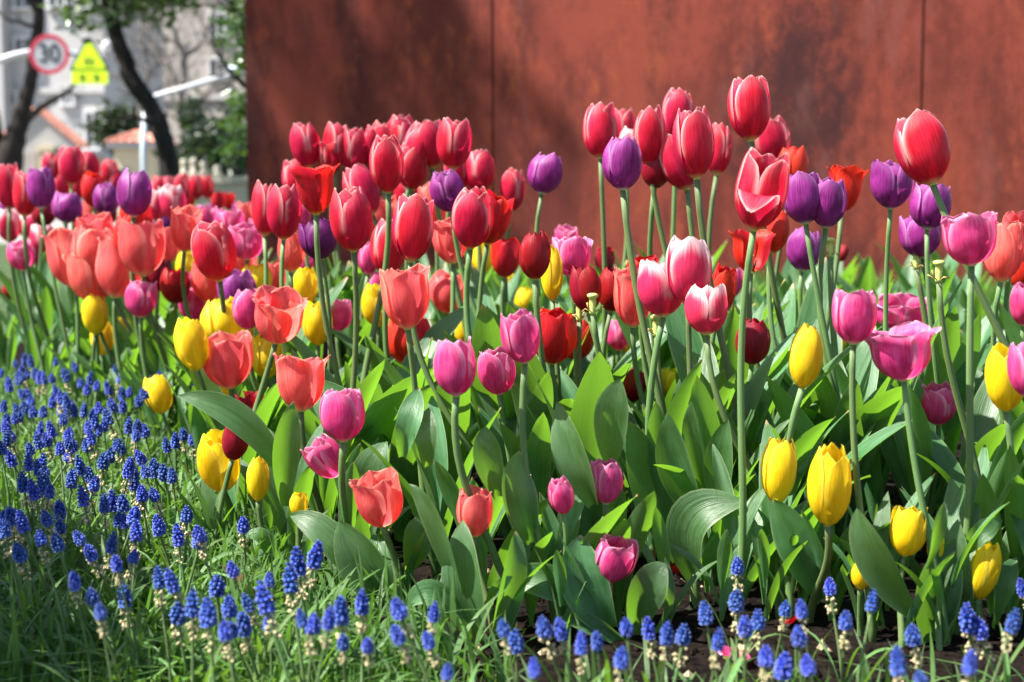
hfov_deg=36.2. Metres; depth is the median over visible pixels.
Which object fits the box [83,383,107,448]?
grape hyacinth
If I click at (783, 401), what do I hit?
leafy tulip
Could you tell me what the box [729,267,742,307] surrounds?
tulip
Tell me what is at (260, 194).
tulip
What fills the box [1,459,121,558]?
grape hyacinth
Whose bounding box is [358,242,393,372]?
tulip
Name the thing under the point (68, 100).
window
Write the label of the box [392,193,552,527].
tulip
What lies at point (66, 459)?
grape hyacinth
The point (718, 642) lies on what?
grape hyacinth
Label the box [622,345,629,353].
tulip
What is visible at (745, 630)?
grape hyacinth
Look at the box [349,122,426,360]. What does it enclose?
tulip
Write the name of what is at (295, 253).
tulip
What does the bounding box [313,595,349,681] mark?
grape hyacinth
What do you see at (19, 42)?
window
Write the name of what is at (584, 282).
tulip
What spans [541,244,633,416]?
tulip
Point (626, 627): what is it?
grape hyacinth
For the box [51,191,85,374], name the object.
tulip
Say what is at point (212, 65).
window
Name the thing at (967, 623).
grape hyacinth
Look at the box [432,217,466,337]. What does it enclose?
tulip
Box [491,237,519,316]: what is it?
tulip
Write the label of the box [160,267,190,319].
tulip
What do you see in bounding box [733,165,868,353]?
tulip
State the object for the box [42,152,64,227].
tulip
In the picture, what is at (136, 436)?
grape hyacinth
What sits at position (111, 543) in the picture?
grape hyacinth
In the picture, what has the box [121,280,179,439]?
tulip
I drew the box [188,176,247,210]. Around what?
stone wall
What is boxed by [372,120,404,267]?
tulip
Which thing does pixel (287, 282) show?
leafy tulip
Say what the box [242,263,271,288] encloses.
tulip
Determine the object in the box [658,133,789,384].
tulip
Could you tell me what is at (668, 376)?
tulip
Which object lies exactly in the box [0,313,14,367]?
leafy tulip
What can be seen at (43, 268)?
tulip
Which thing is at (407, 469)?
leafy tulip
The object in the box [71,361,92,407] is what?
grape hyacinth
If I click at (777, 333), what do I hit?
leafy tulip
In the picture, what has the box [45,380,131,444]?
grape hyacinth
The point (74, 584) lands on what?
grape hyacinth
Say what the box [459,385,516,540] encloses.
leafy tulip
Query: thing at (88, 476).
grape hyacinth
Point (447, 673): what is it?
grape hyacinth
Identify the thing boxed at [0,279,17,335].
tulip
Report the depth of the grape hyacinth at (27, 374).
3.25 m
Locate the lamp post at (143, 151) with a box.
[140,65,245,172]
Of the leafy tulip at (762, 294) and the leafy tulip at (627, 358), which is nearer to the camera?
the leafy tulip at (627, 358)
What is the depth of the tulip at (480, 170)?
3.11 m
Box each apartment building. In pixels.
[0,0,163,174]
[162,0,245,147]
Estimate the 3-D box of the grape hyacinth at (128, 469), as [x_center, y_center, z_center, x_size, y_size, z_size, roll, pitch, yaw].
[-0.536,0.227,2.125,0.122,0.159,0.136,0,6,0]
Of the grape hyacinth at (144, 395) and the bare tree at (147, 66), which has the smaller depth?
the grape hyacinth at (144, 395)
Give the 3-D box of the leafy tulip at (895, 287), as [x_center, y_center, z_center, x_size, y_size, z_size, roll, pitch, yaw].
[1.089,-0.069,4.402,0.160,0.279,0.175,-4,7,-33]
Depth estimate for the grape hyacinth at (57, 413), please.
2.80 m
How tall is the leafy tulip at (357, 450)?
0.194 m
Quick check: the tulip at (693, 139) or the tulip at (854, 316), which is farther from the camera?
the tulip at (693, 139)
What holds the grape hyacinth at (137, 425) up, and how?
on the lawn at (4, 266)
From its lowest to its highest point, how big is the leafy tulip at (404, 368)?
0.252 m
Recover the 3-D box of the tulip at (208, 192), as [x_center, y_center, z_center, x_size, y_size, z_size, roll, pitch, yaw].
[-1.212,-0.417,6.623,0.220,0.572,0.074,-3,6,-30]
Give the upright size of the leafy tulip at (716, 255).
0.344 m
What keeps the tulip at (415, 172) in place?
on the soil bed
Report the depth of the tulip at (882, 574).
1.68 m
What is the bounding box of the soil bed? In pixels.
[0,339,1023,681]
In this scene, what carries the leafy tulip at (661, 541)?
on the soil bed
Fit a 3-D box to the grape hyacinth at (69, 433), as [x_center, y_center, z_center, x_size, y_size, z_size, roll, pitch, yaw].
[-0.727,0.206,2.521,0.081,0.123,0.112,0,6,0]
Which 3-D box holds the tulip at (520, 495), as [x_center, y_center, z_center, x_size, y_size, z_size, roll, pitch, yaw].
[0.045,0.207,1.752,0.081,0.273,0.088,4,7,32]
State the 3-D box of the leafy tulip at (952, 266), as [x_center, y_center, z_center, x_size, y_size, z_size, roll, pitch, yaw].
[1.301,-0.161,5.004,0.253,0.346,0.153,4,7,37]
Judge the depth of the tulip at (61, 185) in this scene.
5.99 m
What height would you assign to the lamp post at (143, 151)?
2.149 m
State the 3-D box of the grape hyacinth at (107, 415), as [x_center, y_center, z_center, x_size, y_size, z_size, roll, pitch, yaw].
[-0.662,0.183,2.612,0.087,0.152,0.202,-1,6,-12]
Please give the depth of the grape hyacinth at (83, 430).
2.92 m
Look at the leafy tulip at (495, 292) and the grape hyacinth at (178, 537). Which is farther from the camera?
the leafy tulip at (495, 292)
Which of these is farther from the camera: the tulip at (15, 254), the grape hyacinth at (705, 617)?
the tulip at (15, 254)
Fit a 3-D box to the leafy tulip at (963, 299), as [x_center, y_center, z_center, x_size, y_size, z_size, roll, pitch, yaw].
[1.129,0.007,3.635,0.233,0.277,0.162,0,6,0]
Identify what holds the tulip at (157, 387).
on the soil bed
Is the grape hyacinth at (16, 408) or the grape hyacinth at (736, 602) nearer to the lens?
the grape hyacinth at (736, 602)
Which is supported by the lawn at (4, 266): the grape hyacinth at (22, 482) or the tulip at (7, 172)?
the grape hyacinth at (22, 482)
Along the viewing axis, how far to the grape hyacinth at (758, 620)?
1.44 m
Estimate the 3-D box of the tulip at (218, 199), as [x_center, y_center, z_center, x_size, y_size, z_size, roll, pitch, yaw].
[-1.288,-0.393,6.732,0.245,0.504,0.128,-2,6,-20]
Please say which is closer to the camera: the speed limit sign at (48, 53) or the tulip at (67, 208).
the tulip at (67, 208)
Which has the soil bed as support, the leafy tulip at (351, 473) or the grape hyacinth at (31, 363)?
the leafy tulip at (351, 473)
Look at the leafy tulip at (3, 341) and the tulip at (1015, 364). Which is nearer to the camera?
the tulip at (1015, 364)
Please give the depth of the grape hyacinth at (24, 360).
3.60 m
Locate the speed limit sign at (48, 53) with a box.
[29,34,68,73]
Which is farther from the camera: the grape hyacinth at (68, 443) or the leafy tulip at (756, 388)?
the grape hyacinth at (68, 443)
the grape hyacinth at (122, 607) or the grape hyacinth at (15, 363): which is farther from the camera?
the grape hyacinth at (15, 363)
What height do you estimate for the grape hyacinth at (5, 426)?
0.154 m
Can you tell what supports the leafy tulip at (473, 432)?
on the soil bed
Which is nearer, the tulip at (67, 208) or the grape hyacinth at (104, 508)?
the grape hyacinth at (104, 508)
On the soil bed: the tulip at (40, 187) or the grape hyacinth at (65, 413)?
the tulip at (40, 187)
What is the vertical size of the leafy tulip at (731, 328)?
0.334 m
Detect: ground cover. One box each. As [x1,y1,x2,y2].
[0,358,573,681]
[372,614,1023,681]
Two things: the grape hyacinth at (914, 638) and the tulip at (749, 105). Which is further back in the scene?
the tulip at (749, 105)
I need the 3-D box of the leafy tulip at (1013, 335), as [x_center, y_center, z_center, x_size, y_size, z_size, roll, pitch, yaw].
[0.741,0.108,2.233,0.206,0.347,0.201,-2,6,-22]
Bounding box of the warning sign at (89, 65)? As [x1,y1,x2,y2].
[70,37,108,83]
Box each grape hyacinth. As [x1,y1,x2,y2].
[0,368,10,413]
[0,370,63,425]
[0,399,7,433]
[0,410,54,472]
[0,412,38,477]
[0,413,10,475]
[0,421,40,509]
[0,441,38,517]
[0,452,94,539]
[0,470,95,560]
[0,484,54,572]
[0,506,59,604]
[0,510,80,578]
[0,518,93,643]
[0,542,85,654]
[1,369,45,424]
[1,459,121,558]
[1,468,109,561]
[1,529,120,675]
[2,376,31,458]
[2,430,30,505]
[2,453,75,549]
[2,475,99,577]
[4,365,85,402]
[5,430,63,493]
[5,442,44,500]
[5,449,40,514]
[5,509,93,623]
[7,358,58,404]
[7,421,51,478]
[8,367,79,425]
[9,359,42,404]
[11,388,57,439]
[11,438,102,500]
[11,448,74,513]
[12,403,75,462]
[13,354,80,401]
[13,370,54,411]
[13,389,45,436]
[13,508,71,600]
[17,401,33,439]
[18,371,55,421]
[19,371,57,424]
[20,405,59,477]
[20,407,84,460]
[21,353,49,395]
[21,405,53,447]
[21,431,83,510]
[22,393,61,460]
[22,441,95,526]
[26,395,34,445]
[27,478,101,579]
[29,499,145,567]
[31,413,69,481]
[33,432,83,488]
[33,602,112,681]
[35,410,90,468]
[36,373,57,425]
[36,477,120,576]
[37,485,127,590]
[38,384,113,437]
[40,510,124,634]
[42,519,84,607]
[43,469,92,539]
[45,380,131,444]
[45,548,166,671]
[46,420,125,508]
[46,467,102,538]
[49,583,172,681]
[50,533,110,643]
[51,428,127,499]
[53,531,119,642]
[54,506,158,601]
[55,389,84,459]
[55,393,89,468]
[55,447,115,508]
[57,401,127,443]
[57,425,118,472]
[58,427,73,487]
[59,401,110,480]
[60,413,121,491]
[60,489,153,567]
[61,367,82,435]
[62,392,84,456]
[62,408,117,465]
[63,452,109,519]
[64,368,80,402]
[64,437,122,521]
[65,466,109,524]
[66,457,135,541]
[68,571,156,681]
[69,400,111,459]
[70,454,108,534]
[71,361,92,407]
[71,520,177,631]
[72,530,216,630]
[73,378,96,438]
[74,371,110,441]
[75,587,219,681]
[77,438,119,496]
[78,420,119,468]
[79,402,129,471]
[80,369,146,434]
[82,494,150,581]
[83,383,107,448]
[83,511,152,602]
[83,544,211,676]
[84,478,229,549]
[85,419,120,482]
[90,416,132,487]
[90,513,201,590]
[92,555,190,681]
[93,365,136,417]
[96,439,150,513]
[97,427,155,480]
[98,493,150,578]
[99,386,125,450]
[100,406,131,479]
[101,399,146,454]
[103,380,124,434]
[103,387,143,437]
[106,394,173,456]
[107,397,149,466]
[110,404,157,451]
[110,484,220,568]
[112,419,142,487]
[116,432,201,502]
[116,438,182,502]
[119,430,196,495]
[125,527,216,628]
[126,511,242,590]
[127,423,197,486]
[127,464,236,547]
[128,458,173,516]
[128,467,182,545]
[134,449,196,507]
[139,387,186,469]
[139,505,258,586]
[139,566,204,681]
[141,602,236,681]
[143,464,247,534]
[145,487,235,558]
[147,427,196,487]
[148,407,186,436]
[148,467,194,534]
[149,437,214,514]
[151,383,193,435]
[152,522,208,601]
[153,525,285,644]
[163,597,267,681]
[164,567,268,681]
[165,383,187,439]
[179,611,264,681]
[181,434,200,501]
[184,587,239,681]
[187,540,345,661]
[188,574,265,678]
[202,620,319,681]
[203,571,339,681]
[207,516,284,589]
[215,592,360,681]
[218,620,234,681]
[219,595,302,681]
[226,561,284,648]
[235,615,304,681]
[255,580,299,681]
[275,546,354,678]
[277,562,335,681]
[296,608,320,681]
[304,613,320,681]
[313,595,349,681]
[316,605,335,681]
[337,633,349,681]
[355,588,412,681]
[361,637,374,681]
[390,597,479,681]
[390,624,421,681]
[422,631,445,680]
[423,601,439,681]
[441,663,453,681]
[497,618,608,681]
[503,629,524,681]
[524,617,610,681]
[528,657,540,681]
[536,615,563,681]
[573,631,609,681]
[574,630,587,681]
[613,646,629,681]
[620,617,633,681]
[642,616,667,681]
[642,621,673,681]
[672,623,695,681]
[695,556,805,662]
[696,600,734,681]
[709,627,752,681]
[723,600,798,681]
[724,589,794,681]
[737,615,753,681]
[738,609,765,681]
[758,645,773,681]
[773,651,793,681]
[791,625,807,681]
[793,588,877,681]
[796,599,868,681]
[796,610,908,681]
[800,653,815,681]
[808,577,892,681]
[889,646,906,681]
[905,623,923,670]
[914,670,927,681]
[959,602,1023,681]
[961,649,977,681]
[971,616,1010,681]
[992,608,1020,681]
[1016,578,1023,605]
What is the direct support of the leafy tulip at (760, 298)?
on the soil bed
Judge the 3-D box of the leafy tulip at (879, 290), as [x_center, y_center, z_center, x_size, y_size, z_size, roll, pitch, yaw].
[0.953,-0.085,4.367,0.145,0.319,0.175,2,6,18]
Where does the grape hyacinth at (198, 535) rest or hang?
on the lawn at (4, 266)
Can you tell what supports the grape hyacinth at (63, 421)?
on the lawn at (4, 266)
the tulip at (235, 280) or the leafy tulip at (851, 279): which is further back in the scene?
the leafy tulip at (851, 279)
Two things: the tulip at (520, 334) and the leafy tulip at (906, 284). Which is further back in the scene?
the leafy tulip at (906, 284)
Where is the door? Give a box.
[22,153,36,173]
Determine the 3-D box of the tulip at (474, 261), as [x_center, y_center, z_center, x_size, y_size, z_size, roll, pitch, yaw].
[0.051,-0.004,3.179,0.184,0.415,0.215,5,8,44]
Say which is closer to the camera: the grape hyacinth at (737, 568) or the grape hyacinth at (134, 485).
the grape hyacinth at (737, 568)
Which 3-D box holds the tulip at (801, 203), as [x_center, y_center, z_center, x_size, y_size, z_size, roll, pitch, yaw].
[0.456,0.035,2.157,0.178,0.535,0.145,0,6,0]
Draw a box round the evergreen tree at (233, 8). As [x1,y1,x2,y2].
[195,0,246,166]
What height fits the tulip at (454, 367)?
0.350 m
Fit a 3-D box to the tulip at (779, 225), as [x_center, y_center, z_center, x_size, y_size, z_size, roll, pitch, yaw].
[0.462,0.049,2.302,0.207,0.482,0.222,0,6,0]
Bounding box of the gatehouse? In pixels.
[3,107,88,204]
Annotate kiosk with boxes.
[103,129,178,217]
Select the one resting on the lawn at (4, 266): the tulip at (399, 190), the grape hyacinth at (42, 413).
the grape hyacinth at (42, 413)
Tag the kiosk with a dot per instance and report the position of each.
(126, 146)
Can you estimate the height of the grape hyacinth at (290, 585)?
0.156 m
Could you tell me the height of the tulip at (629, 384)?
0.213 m
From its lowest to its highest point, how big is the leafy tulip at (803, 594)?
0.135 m
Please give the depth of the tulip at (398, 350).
2.53 m
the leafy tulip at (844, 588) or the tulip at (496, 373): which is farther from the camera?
the tulip at (496, 373)
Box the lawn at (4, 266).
[0,244,386,681]
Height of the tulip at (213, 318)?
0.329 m
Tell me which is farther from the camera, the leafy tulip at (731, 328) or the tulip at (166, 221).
the tulip at (166, 221)
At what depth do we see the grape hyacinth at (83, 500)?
1.90 m
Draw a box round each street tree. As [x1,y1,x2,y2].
[0,0,86,170]
[35,0,236,177]
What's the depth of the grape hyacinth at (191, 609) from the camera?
1.40 m
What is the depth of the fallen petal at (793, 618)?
1.78 m
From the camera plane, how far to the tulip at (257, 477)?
2.00 m
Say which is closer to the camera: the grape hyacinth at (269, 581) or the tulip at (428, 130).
the grape hyacinth at (269, 581)
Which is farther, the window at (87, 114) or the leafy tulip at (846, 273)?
the window at (87, 114)
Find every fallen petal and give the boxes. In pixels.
[671,566,680,573]
[718,645,750,659]
[785,613,796,623]
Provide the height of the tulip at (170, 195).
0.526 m
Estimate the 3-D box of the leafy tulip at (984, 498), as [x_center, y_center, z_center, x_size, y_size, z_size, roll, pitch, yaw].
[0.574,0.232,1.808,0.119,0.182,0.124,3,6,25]
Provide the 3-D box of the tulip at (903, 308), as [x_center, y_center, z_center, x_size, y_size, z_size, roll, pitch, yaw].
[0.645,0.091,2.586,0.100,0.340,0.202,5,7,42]
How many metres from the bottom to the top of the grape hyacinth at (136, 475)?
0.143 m
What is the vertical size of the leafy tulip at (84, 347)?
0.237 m
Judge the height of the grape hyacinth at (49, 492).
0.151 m
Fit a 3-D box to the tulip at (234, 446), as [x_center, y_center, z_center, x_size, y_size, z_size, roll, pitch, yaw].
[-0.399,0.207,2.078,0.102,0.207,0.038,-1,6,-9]
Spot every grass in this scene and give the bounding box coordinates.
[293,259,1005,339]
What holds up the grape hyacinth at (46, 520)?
on the lawn at (4, 266)
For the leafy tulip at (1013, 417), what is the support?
on the soil bed
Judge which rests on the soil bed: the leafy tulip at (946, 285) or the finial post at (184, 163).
the leafy tulip at (946, 285)
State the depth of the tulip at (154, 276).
3.39 m
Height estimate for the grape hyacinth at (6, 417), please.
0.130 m
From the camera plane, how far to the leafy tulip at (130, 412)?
3.29 m
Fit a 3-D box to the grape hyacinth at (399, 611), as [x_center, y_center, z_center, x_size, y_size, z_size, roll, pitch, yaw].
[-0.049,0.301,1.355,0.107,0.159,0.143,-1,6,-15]
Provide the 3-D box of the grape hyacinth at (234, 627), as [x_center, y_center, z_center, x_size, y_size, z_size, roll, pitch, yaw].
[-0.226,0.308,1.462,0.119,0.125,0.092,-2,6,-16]
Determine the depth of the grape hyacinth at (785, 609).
1.47 m
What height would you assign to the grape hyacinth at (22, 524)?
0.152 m
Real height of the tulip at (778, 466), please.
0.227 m
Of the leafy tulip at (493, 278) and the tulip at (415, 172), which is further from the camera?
the leafy tulip at (493, 278)
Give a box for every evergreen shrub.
[79,96,171,155]
[152,91,246,175]
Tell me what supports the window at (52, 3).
in the apartment building at (70, 111)
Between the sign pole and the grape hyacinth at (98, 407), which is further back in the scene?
the sign pole
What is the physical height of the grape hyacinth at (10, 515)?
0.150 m
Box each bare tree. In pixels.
[74,0,219,128]
[90,0,243,132]
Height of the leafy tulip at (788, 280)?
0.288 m
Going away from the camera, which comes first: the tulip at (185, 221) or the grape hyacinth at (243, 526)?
the grape hyacinth at (243, 526)
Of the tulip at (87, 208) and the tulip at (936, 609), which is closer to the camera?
the tulip at (936, 609)
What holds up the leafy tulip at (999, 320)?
on the soil bed
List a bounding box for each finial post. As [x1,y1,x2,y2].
[180,159,188,175]
[189,158,198,175]
[199,161,208,175]
[212,165,221,175]
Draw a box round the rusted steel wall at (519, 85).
[244,0,1023,289]
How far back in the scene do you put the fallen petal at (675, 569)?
2.01 m
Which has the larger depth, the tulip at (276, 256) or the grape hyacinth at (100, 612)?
the tulip at (276, 256)
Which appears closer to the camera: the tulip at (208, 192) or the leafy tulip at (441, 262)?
the leafy tulip at (441, 262)
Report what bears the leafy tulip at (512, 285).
on the soil bed
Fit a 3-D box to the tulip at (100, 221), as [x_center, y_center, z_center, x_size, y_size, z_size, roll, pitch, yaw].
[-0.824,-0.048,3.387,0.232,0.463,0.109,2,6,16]
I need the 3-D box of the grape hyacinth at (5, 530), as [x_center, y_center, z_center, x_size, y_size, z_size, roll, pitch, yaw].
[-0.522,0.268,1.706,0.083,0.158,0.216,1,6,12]
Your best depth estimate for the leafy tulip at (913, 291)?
3.75 m
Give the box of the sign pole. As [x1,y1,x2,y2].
[0,49,78,63]
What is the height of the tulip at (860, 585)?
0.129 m
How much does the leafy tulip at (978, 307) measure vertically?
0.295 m
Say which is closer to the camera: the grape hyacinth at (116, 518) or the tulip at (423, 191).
the grape hyacinth at (116, 518)
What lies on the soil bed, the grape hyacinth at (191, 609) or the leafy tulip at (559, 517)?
the leafy tulip at (559, 517)
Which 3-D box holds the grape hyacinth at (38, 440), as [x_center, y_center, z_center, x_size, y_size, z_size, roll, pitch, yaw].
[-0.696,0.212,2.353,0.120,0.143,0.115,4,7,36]
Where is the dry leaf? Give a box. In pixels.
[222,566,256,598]
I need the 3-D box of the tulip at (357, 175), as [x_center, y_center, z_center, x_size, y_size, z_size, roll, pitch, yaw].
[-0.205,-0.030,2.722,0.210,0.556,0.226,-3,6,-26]
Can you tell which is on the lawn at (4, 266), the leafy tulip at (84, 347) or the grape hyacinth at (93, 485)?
the grape hyacinth at (93, 485)
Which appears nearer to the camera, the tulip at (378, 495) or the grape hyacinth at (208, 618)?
the grape hyacinth at (208, 618)
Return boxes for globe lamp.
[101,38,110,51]
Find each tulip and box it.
[0,162,59,395]
[0,203,27,329]
[0,208,71,370]
[0,270,52,348]
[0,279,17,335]
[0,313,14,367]
[0,324,22,375]
[6,239,72,390]
[12,171,73,388]
[13,224,53,304]
[19,214,58,337]
[20,202,56,309]
[26,166,90,397]
[30,244,57,340]
[30,265,84,374]
[38,213,82,330]
[40,227,79,404]
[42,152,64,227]
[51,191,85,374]
[54,173,69,193]
[58,145,83,230]
[62,252,149,418]
[64,294,130,408]
[69,175,83,198]
[69,225,122,406]
[76,211,158,364]
[80,326,100,393]
[81,170,105,213]
[82,150,99,174]
[82,321,120,396]
[83,199,112,365]
[87,353,156,419]
[93,182,173,361]
[95,237,141,433]
[101,159,118,221]
[108,168,121,188]
[108,204,164,357]
[111,210,116,222]
[113,214,174,427]
[116,168,181,430]
[117,219,192,434]
[118,314,160,406]
[118,318,128,339]
[119,361,175,447]
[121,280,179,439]
[121,297,183,325]
[121,303,198,425]
[137,376,178,386]
[143,374,189,456]
[145,259,199,373]
[148,188,178,324]
[152,175,178,258]
[152,291,170,319]
[153,216,172,269]
[155,429,240,550]
[156,220,258,392]
[158,183,272,298]
[158,262,217,350]
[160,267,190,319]
[163,176,175,185]
[163,226,180,317]
[163,272,191,323]
[165,317,223,483]
[170,204,202,319]
[171,427,247,555]
[172,172,190,269]
[172,174,203,266]
[172,269,255,373]
[175,251,193,272]
[178,288,205,320]
[178,388,387,525]
[186,193,195,205]
[189,368,244,430]
[196,205,271,263]
[200,296,276,392]
[201,330,268,487]
[202,174,213,204]
[211,191,224,209]
[215,208,244,227]
[220,387,228,394]
[224,192,234,210]
[228,221,262,337]
[232,288,363,432]
[233,202,278,261]
[234,256,256,270]
[234,372,262,392]
[235,391,264,409]
[236,201,252,222]
[236,284,307,518]
[240,459,274,533]
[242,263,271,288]
[244,334,282,425]
[245,456,286,571]
[249,218,260,264]
[251,179,347,383]
[254,184,394,394]
[259,424,322,557]
[268,259,297,334]
[271,352,370,553]
[277,229,314,352]
[277,335,343,417]
[281,217,364,381]
[282,158,361,332]
[285,270,288,285]
[288,134,463,461]
[289,163,382,403]
[289,492,328,601]
[290,122,352,290]
[290,466,430,613]
[291,349,384,520]
[293,267,317,302]
[297,385,392,509]
[300,204,346,374]
[300,256,313,268]
[300,433,383,539]
[302,300,363,381]
[310,186,435,519]
[315,295,382,352]
[315,420,378,493]
[318,139,352,306]
[322,340,343,370]
[323,121,348,361]
[323,350,470,540]
[329,124,374,365]
[331,298,383,369]
[332,163,431,371]
[338,462,370,590]
[342,126,429,302]
[347,273,370,362]
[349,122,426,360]
[350,195,396,302]
[355,504,413,539]
[358,142,448,322]
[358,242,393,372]
[360,114,413,307]
[361,263,500,580]
[361,283,388,348]
[365,218,436,392]
[369,271,434,318]
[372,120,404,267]
[381,372,478,480]
[385,357,409,373]
[388,317,430,369]
[389,337,437,541]
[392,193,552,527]
[393,182,419,263]
[395,336,530,631]
[399,254,464,281]
[405,484,560,647]
[415,119,466,342]
[417,181,445,271]
[429,168,619,375]
[429,269,463,316]
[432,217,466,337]
[434,460,503,532]
[436,117,571,334]
[439,257,492,281]
[439,463,530,556]
[444,162,570,316]
[444,189,513,485]
[452,186,557,535]
[454,267,520,340]
[454,322,465,342]
[456,167,524,309]
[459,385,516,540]
[465,149,569,315]
[470,270,527,290]
[471,264,499,300]
[472,243,491,273]
[477,345,554,561]
[478,498,548,612]
[486,306,560,368]
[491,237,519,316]
[494,348,613,550]
[497,265,527,309]
[500,308,637,630]
[502,402,597,630]
[506,302,601,358]
[511,230,558,518]
[514,287,532,310]
[524,532,553,625]
[525,533,674,642]
[527,152,592,376]
[532,545,586,640]
[536,307,577,402]
[540,491,628,537]
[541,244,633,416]
[547,236,592,399]
[554,224,606,360]
[560,266,615,399]
[560,283,567,293]
[568,314,593,379]
[569,265,654,433]
[572,101,667,381]
[572,303,629,514]
[582,293,644,556]
[590,379,628,618]
[595,246,614,270]
[596,87,774,372]
[596,260,627,322]
[597,126,648,357]
[602,136,736,432]
[607,319,640,426]
[607,342,620,369]
[607,351,612,366]
[611,490,655,622]
[613,266,725,432]
[613,345,639,373]
[614,250,664,316]
[615,108,649,328]
[617,367,646,462]
[618,259,701,559]
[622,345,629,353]
[625,402,673,562]
[626,255,755,402]
[626,381,748,433]
[633,104,777,367]
[633,240,726,266]
[640,354,673,429]
[641,154,755,410]
[642,506,716,624]
[648,315,700,561]
[654,235,789,586]
[655,402,732,594]
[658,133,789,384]
[661,368,674,397]
[665,303,882,485]
[666,304,748,387]
[666,489,738,608]
[669,530,739,620]
[672,105,834,500]
[684,283,905,514]
[698,327,799,488]
[700,474,754,592]
[707,122,784,320]
[710,262,774,482]
[712,147,870,619]
[712,264,753,297]
[715,315,786,364]
[718,484,753,543]
[722,75,823,367]
[728,145,808,342]
[728,229,819,503]
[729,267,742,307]
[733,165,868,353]
[735,277,754,305]
[735,318,806,502]
[737,478,807,593]
[739,287,766,307]
[752,265,817,314]
[752,277,764,298]
[752,305,767,323]
[752,437,820,618]
[752,518,807,621]
[754,115,806,329]
[754,271,766,300]
[758,210,893,388]
[759,322,852,618]
[767,377,891,525]
[770,442,871,622]
[779,326,901,468]
[781,258,797,289]
[784,170,911,542]
[785,272,843,296]
[786,227,820,312]
[797,511,815,604]
[801,510,889,620]
[803,259,864,282]
[807,283,917,295]
[810,243,858,281]
[814,175,890,537]
[815,259,871,291]
[817,519,890,614]
[823,537,888,635]
[825,237,866,509]
[832,288,934,642]
[833,159,961,524]
[833,244,849,266]
[837,275,924,292]
[838,264,858,292]
[841,279,893,367]
[844,252,892,289]
[849,503,954,648]
[855,255,882,297]
[857,268,933,293]
[864,320,1008,644]
[872,267,956,321]
[874,241,957,274]
[875,321,998,368]
[877,292,927,328]
[879,378,932,550]
[880,182,981,514]
[880,552,916,628]
[890,259,1002,306]
[892,380,899,494]
[893,109,1009,347]
[896,539,970,650]
[898,255,932,290]
[899,211,1023,634]
[899,215,998,385]
[899,406,1023,492]
[906,254,928,324]
[910,527,948,640]
[915,517,1017,645]
[917,260,1006,500]
[919,251,951,300]
[920,263,987,317]
[921,366,926,382]
[921,380,960,516]
[936,304,964,343]
[942,281,1004,319]
[942,286,1004,397]
[945,273,991,318]
[959,378,1004,476]
[960,261,1023,368]
[965,537,1023,626]
[973,469,1009,614]
[974,281,1023,529]
[984,222,1023,479]
[985,342,1023,624]
[989,304,1004,330]
[999,302,1023,345]
[1002,211,1023,401]
[1007,342,1023,553]
[1008,287,1020,333]
[1009,410,1023,457]
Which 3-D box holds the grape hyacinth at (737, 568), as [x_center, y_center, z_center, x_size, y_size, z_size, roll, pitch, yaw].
[0.261,0.286,1.640,0.128,0.135,0.053,-1,6,-11]
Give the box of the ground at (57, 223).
[0,218,115,243]
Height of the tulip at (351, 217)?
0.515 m
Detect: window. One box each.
[10,0,31,10]
[12,36,29,51]
[13,87,33,106]
[45,0,67,9]
[57,87,76,106]
[79,0,100,8]
[82,110,104,149]
[206,57,227,79]
[207,11,227,38]
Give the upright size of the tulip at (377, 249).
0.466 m
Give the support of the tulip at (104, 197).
on the soil bed
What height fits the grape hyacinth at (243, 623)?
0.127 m
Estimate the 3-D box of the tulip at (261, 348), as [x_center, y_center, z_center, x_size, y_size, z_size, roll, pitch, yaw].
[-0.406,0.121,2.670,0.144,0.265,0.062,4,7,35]
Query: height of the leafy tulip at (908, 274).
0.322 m
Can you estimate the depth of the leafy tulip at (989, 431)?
2.21 m
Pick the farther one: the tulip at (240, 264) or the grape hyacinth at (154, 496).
the tulip at (240, 264)
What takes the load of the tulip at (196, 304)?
on the soil bed
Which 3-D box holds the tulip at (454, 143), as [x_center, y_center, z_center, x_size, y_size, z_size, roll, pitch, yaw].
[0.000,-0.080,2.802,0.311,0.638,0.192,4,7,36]
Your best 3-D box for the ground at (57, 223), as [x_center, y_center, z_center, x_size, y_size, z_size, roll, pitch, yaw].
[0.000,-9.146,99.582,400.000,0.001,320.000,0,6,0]
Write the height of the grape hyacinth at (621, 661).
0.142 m
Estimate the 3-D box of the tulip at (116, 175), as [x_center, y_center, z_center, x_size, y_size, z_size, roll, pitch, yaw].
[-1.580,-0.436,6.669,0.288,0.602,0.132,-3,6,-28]
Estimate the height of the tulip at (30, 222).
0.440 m
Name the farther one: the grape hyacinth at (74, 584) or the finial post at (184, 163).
the finial post at (184, 163)
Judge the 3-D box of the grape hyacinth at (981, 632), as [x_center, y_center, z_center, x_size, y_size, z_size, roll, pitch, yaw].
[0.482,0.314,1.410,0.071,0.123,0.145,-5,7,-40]
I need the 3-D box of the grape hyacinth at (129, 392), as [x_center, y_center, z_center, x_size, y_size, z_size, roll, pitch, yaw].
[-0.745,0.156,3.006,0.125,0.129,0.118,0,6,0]
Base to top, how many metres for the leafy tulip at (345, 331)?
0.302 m
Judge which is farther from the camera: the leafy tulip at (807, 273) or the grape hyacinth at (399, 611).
the leafy tulip at (807, 273)
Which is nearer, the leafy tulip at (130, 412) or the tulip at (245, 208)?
the leafy tulip at (130, 412)
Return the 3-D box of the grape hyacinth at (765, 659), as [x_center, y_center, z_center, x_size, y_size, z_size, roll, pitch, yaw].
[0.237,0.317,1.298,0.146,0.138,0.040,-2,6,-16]
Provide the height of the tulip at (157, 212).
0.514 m

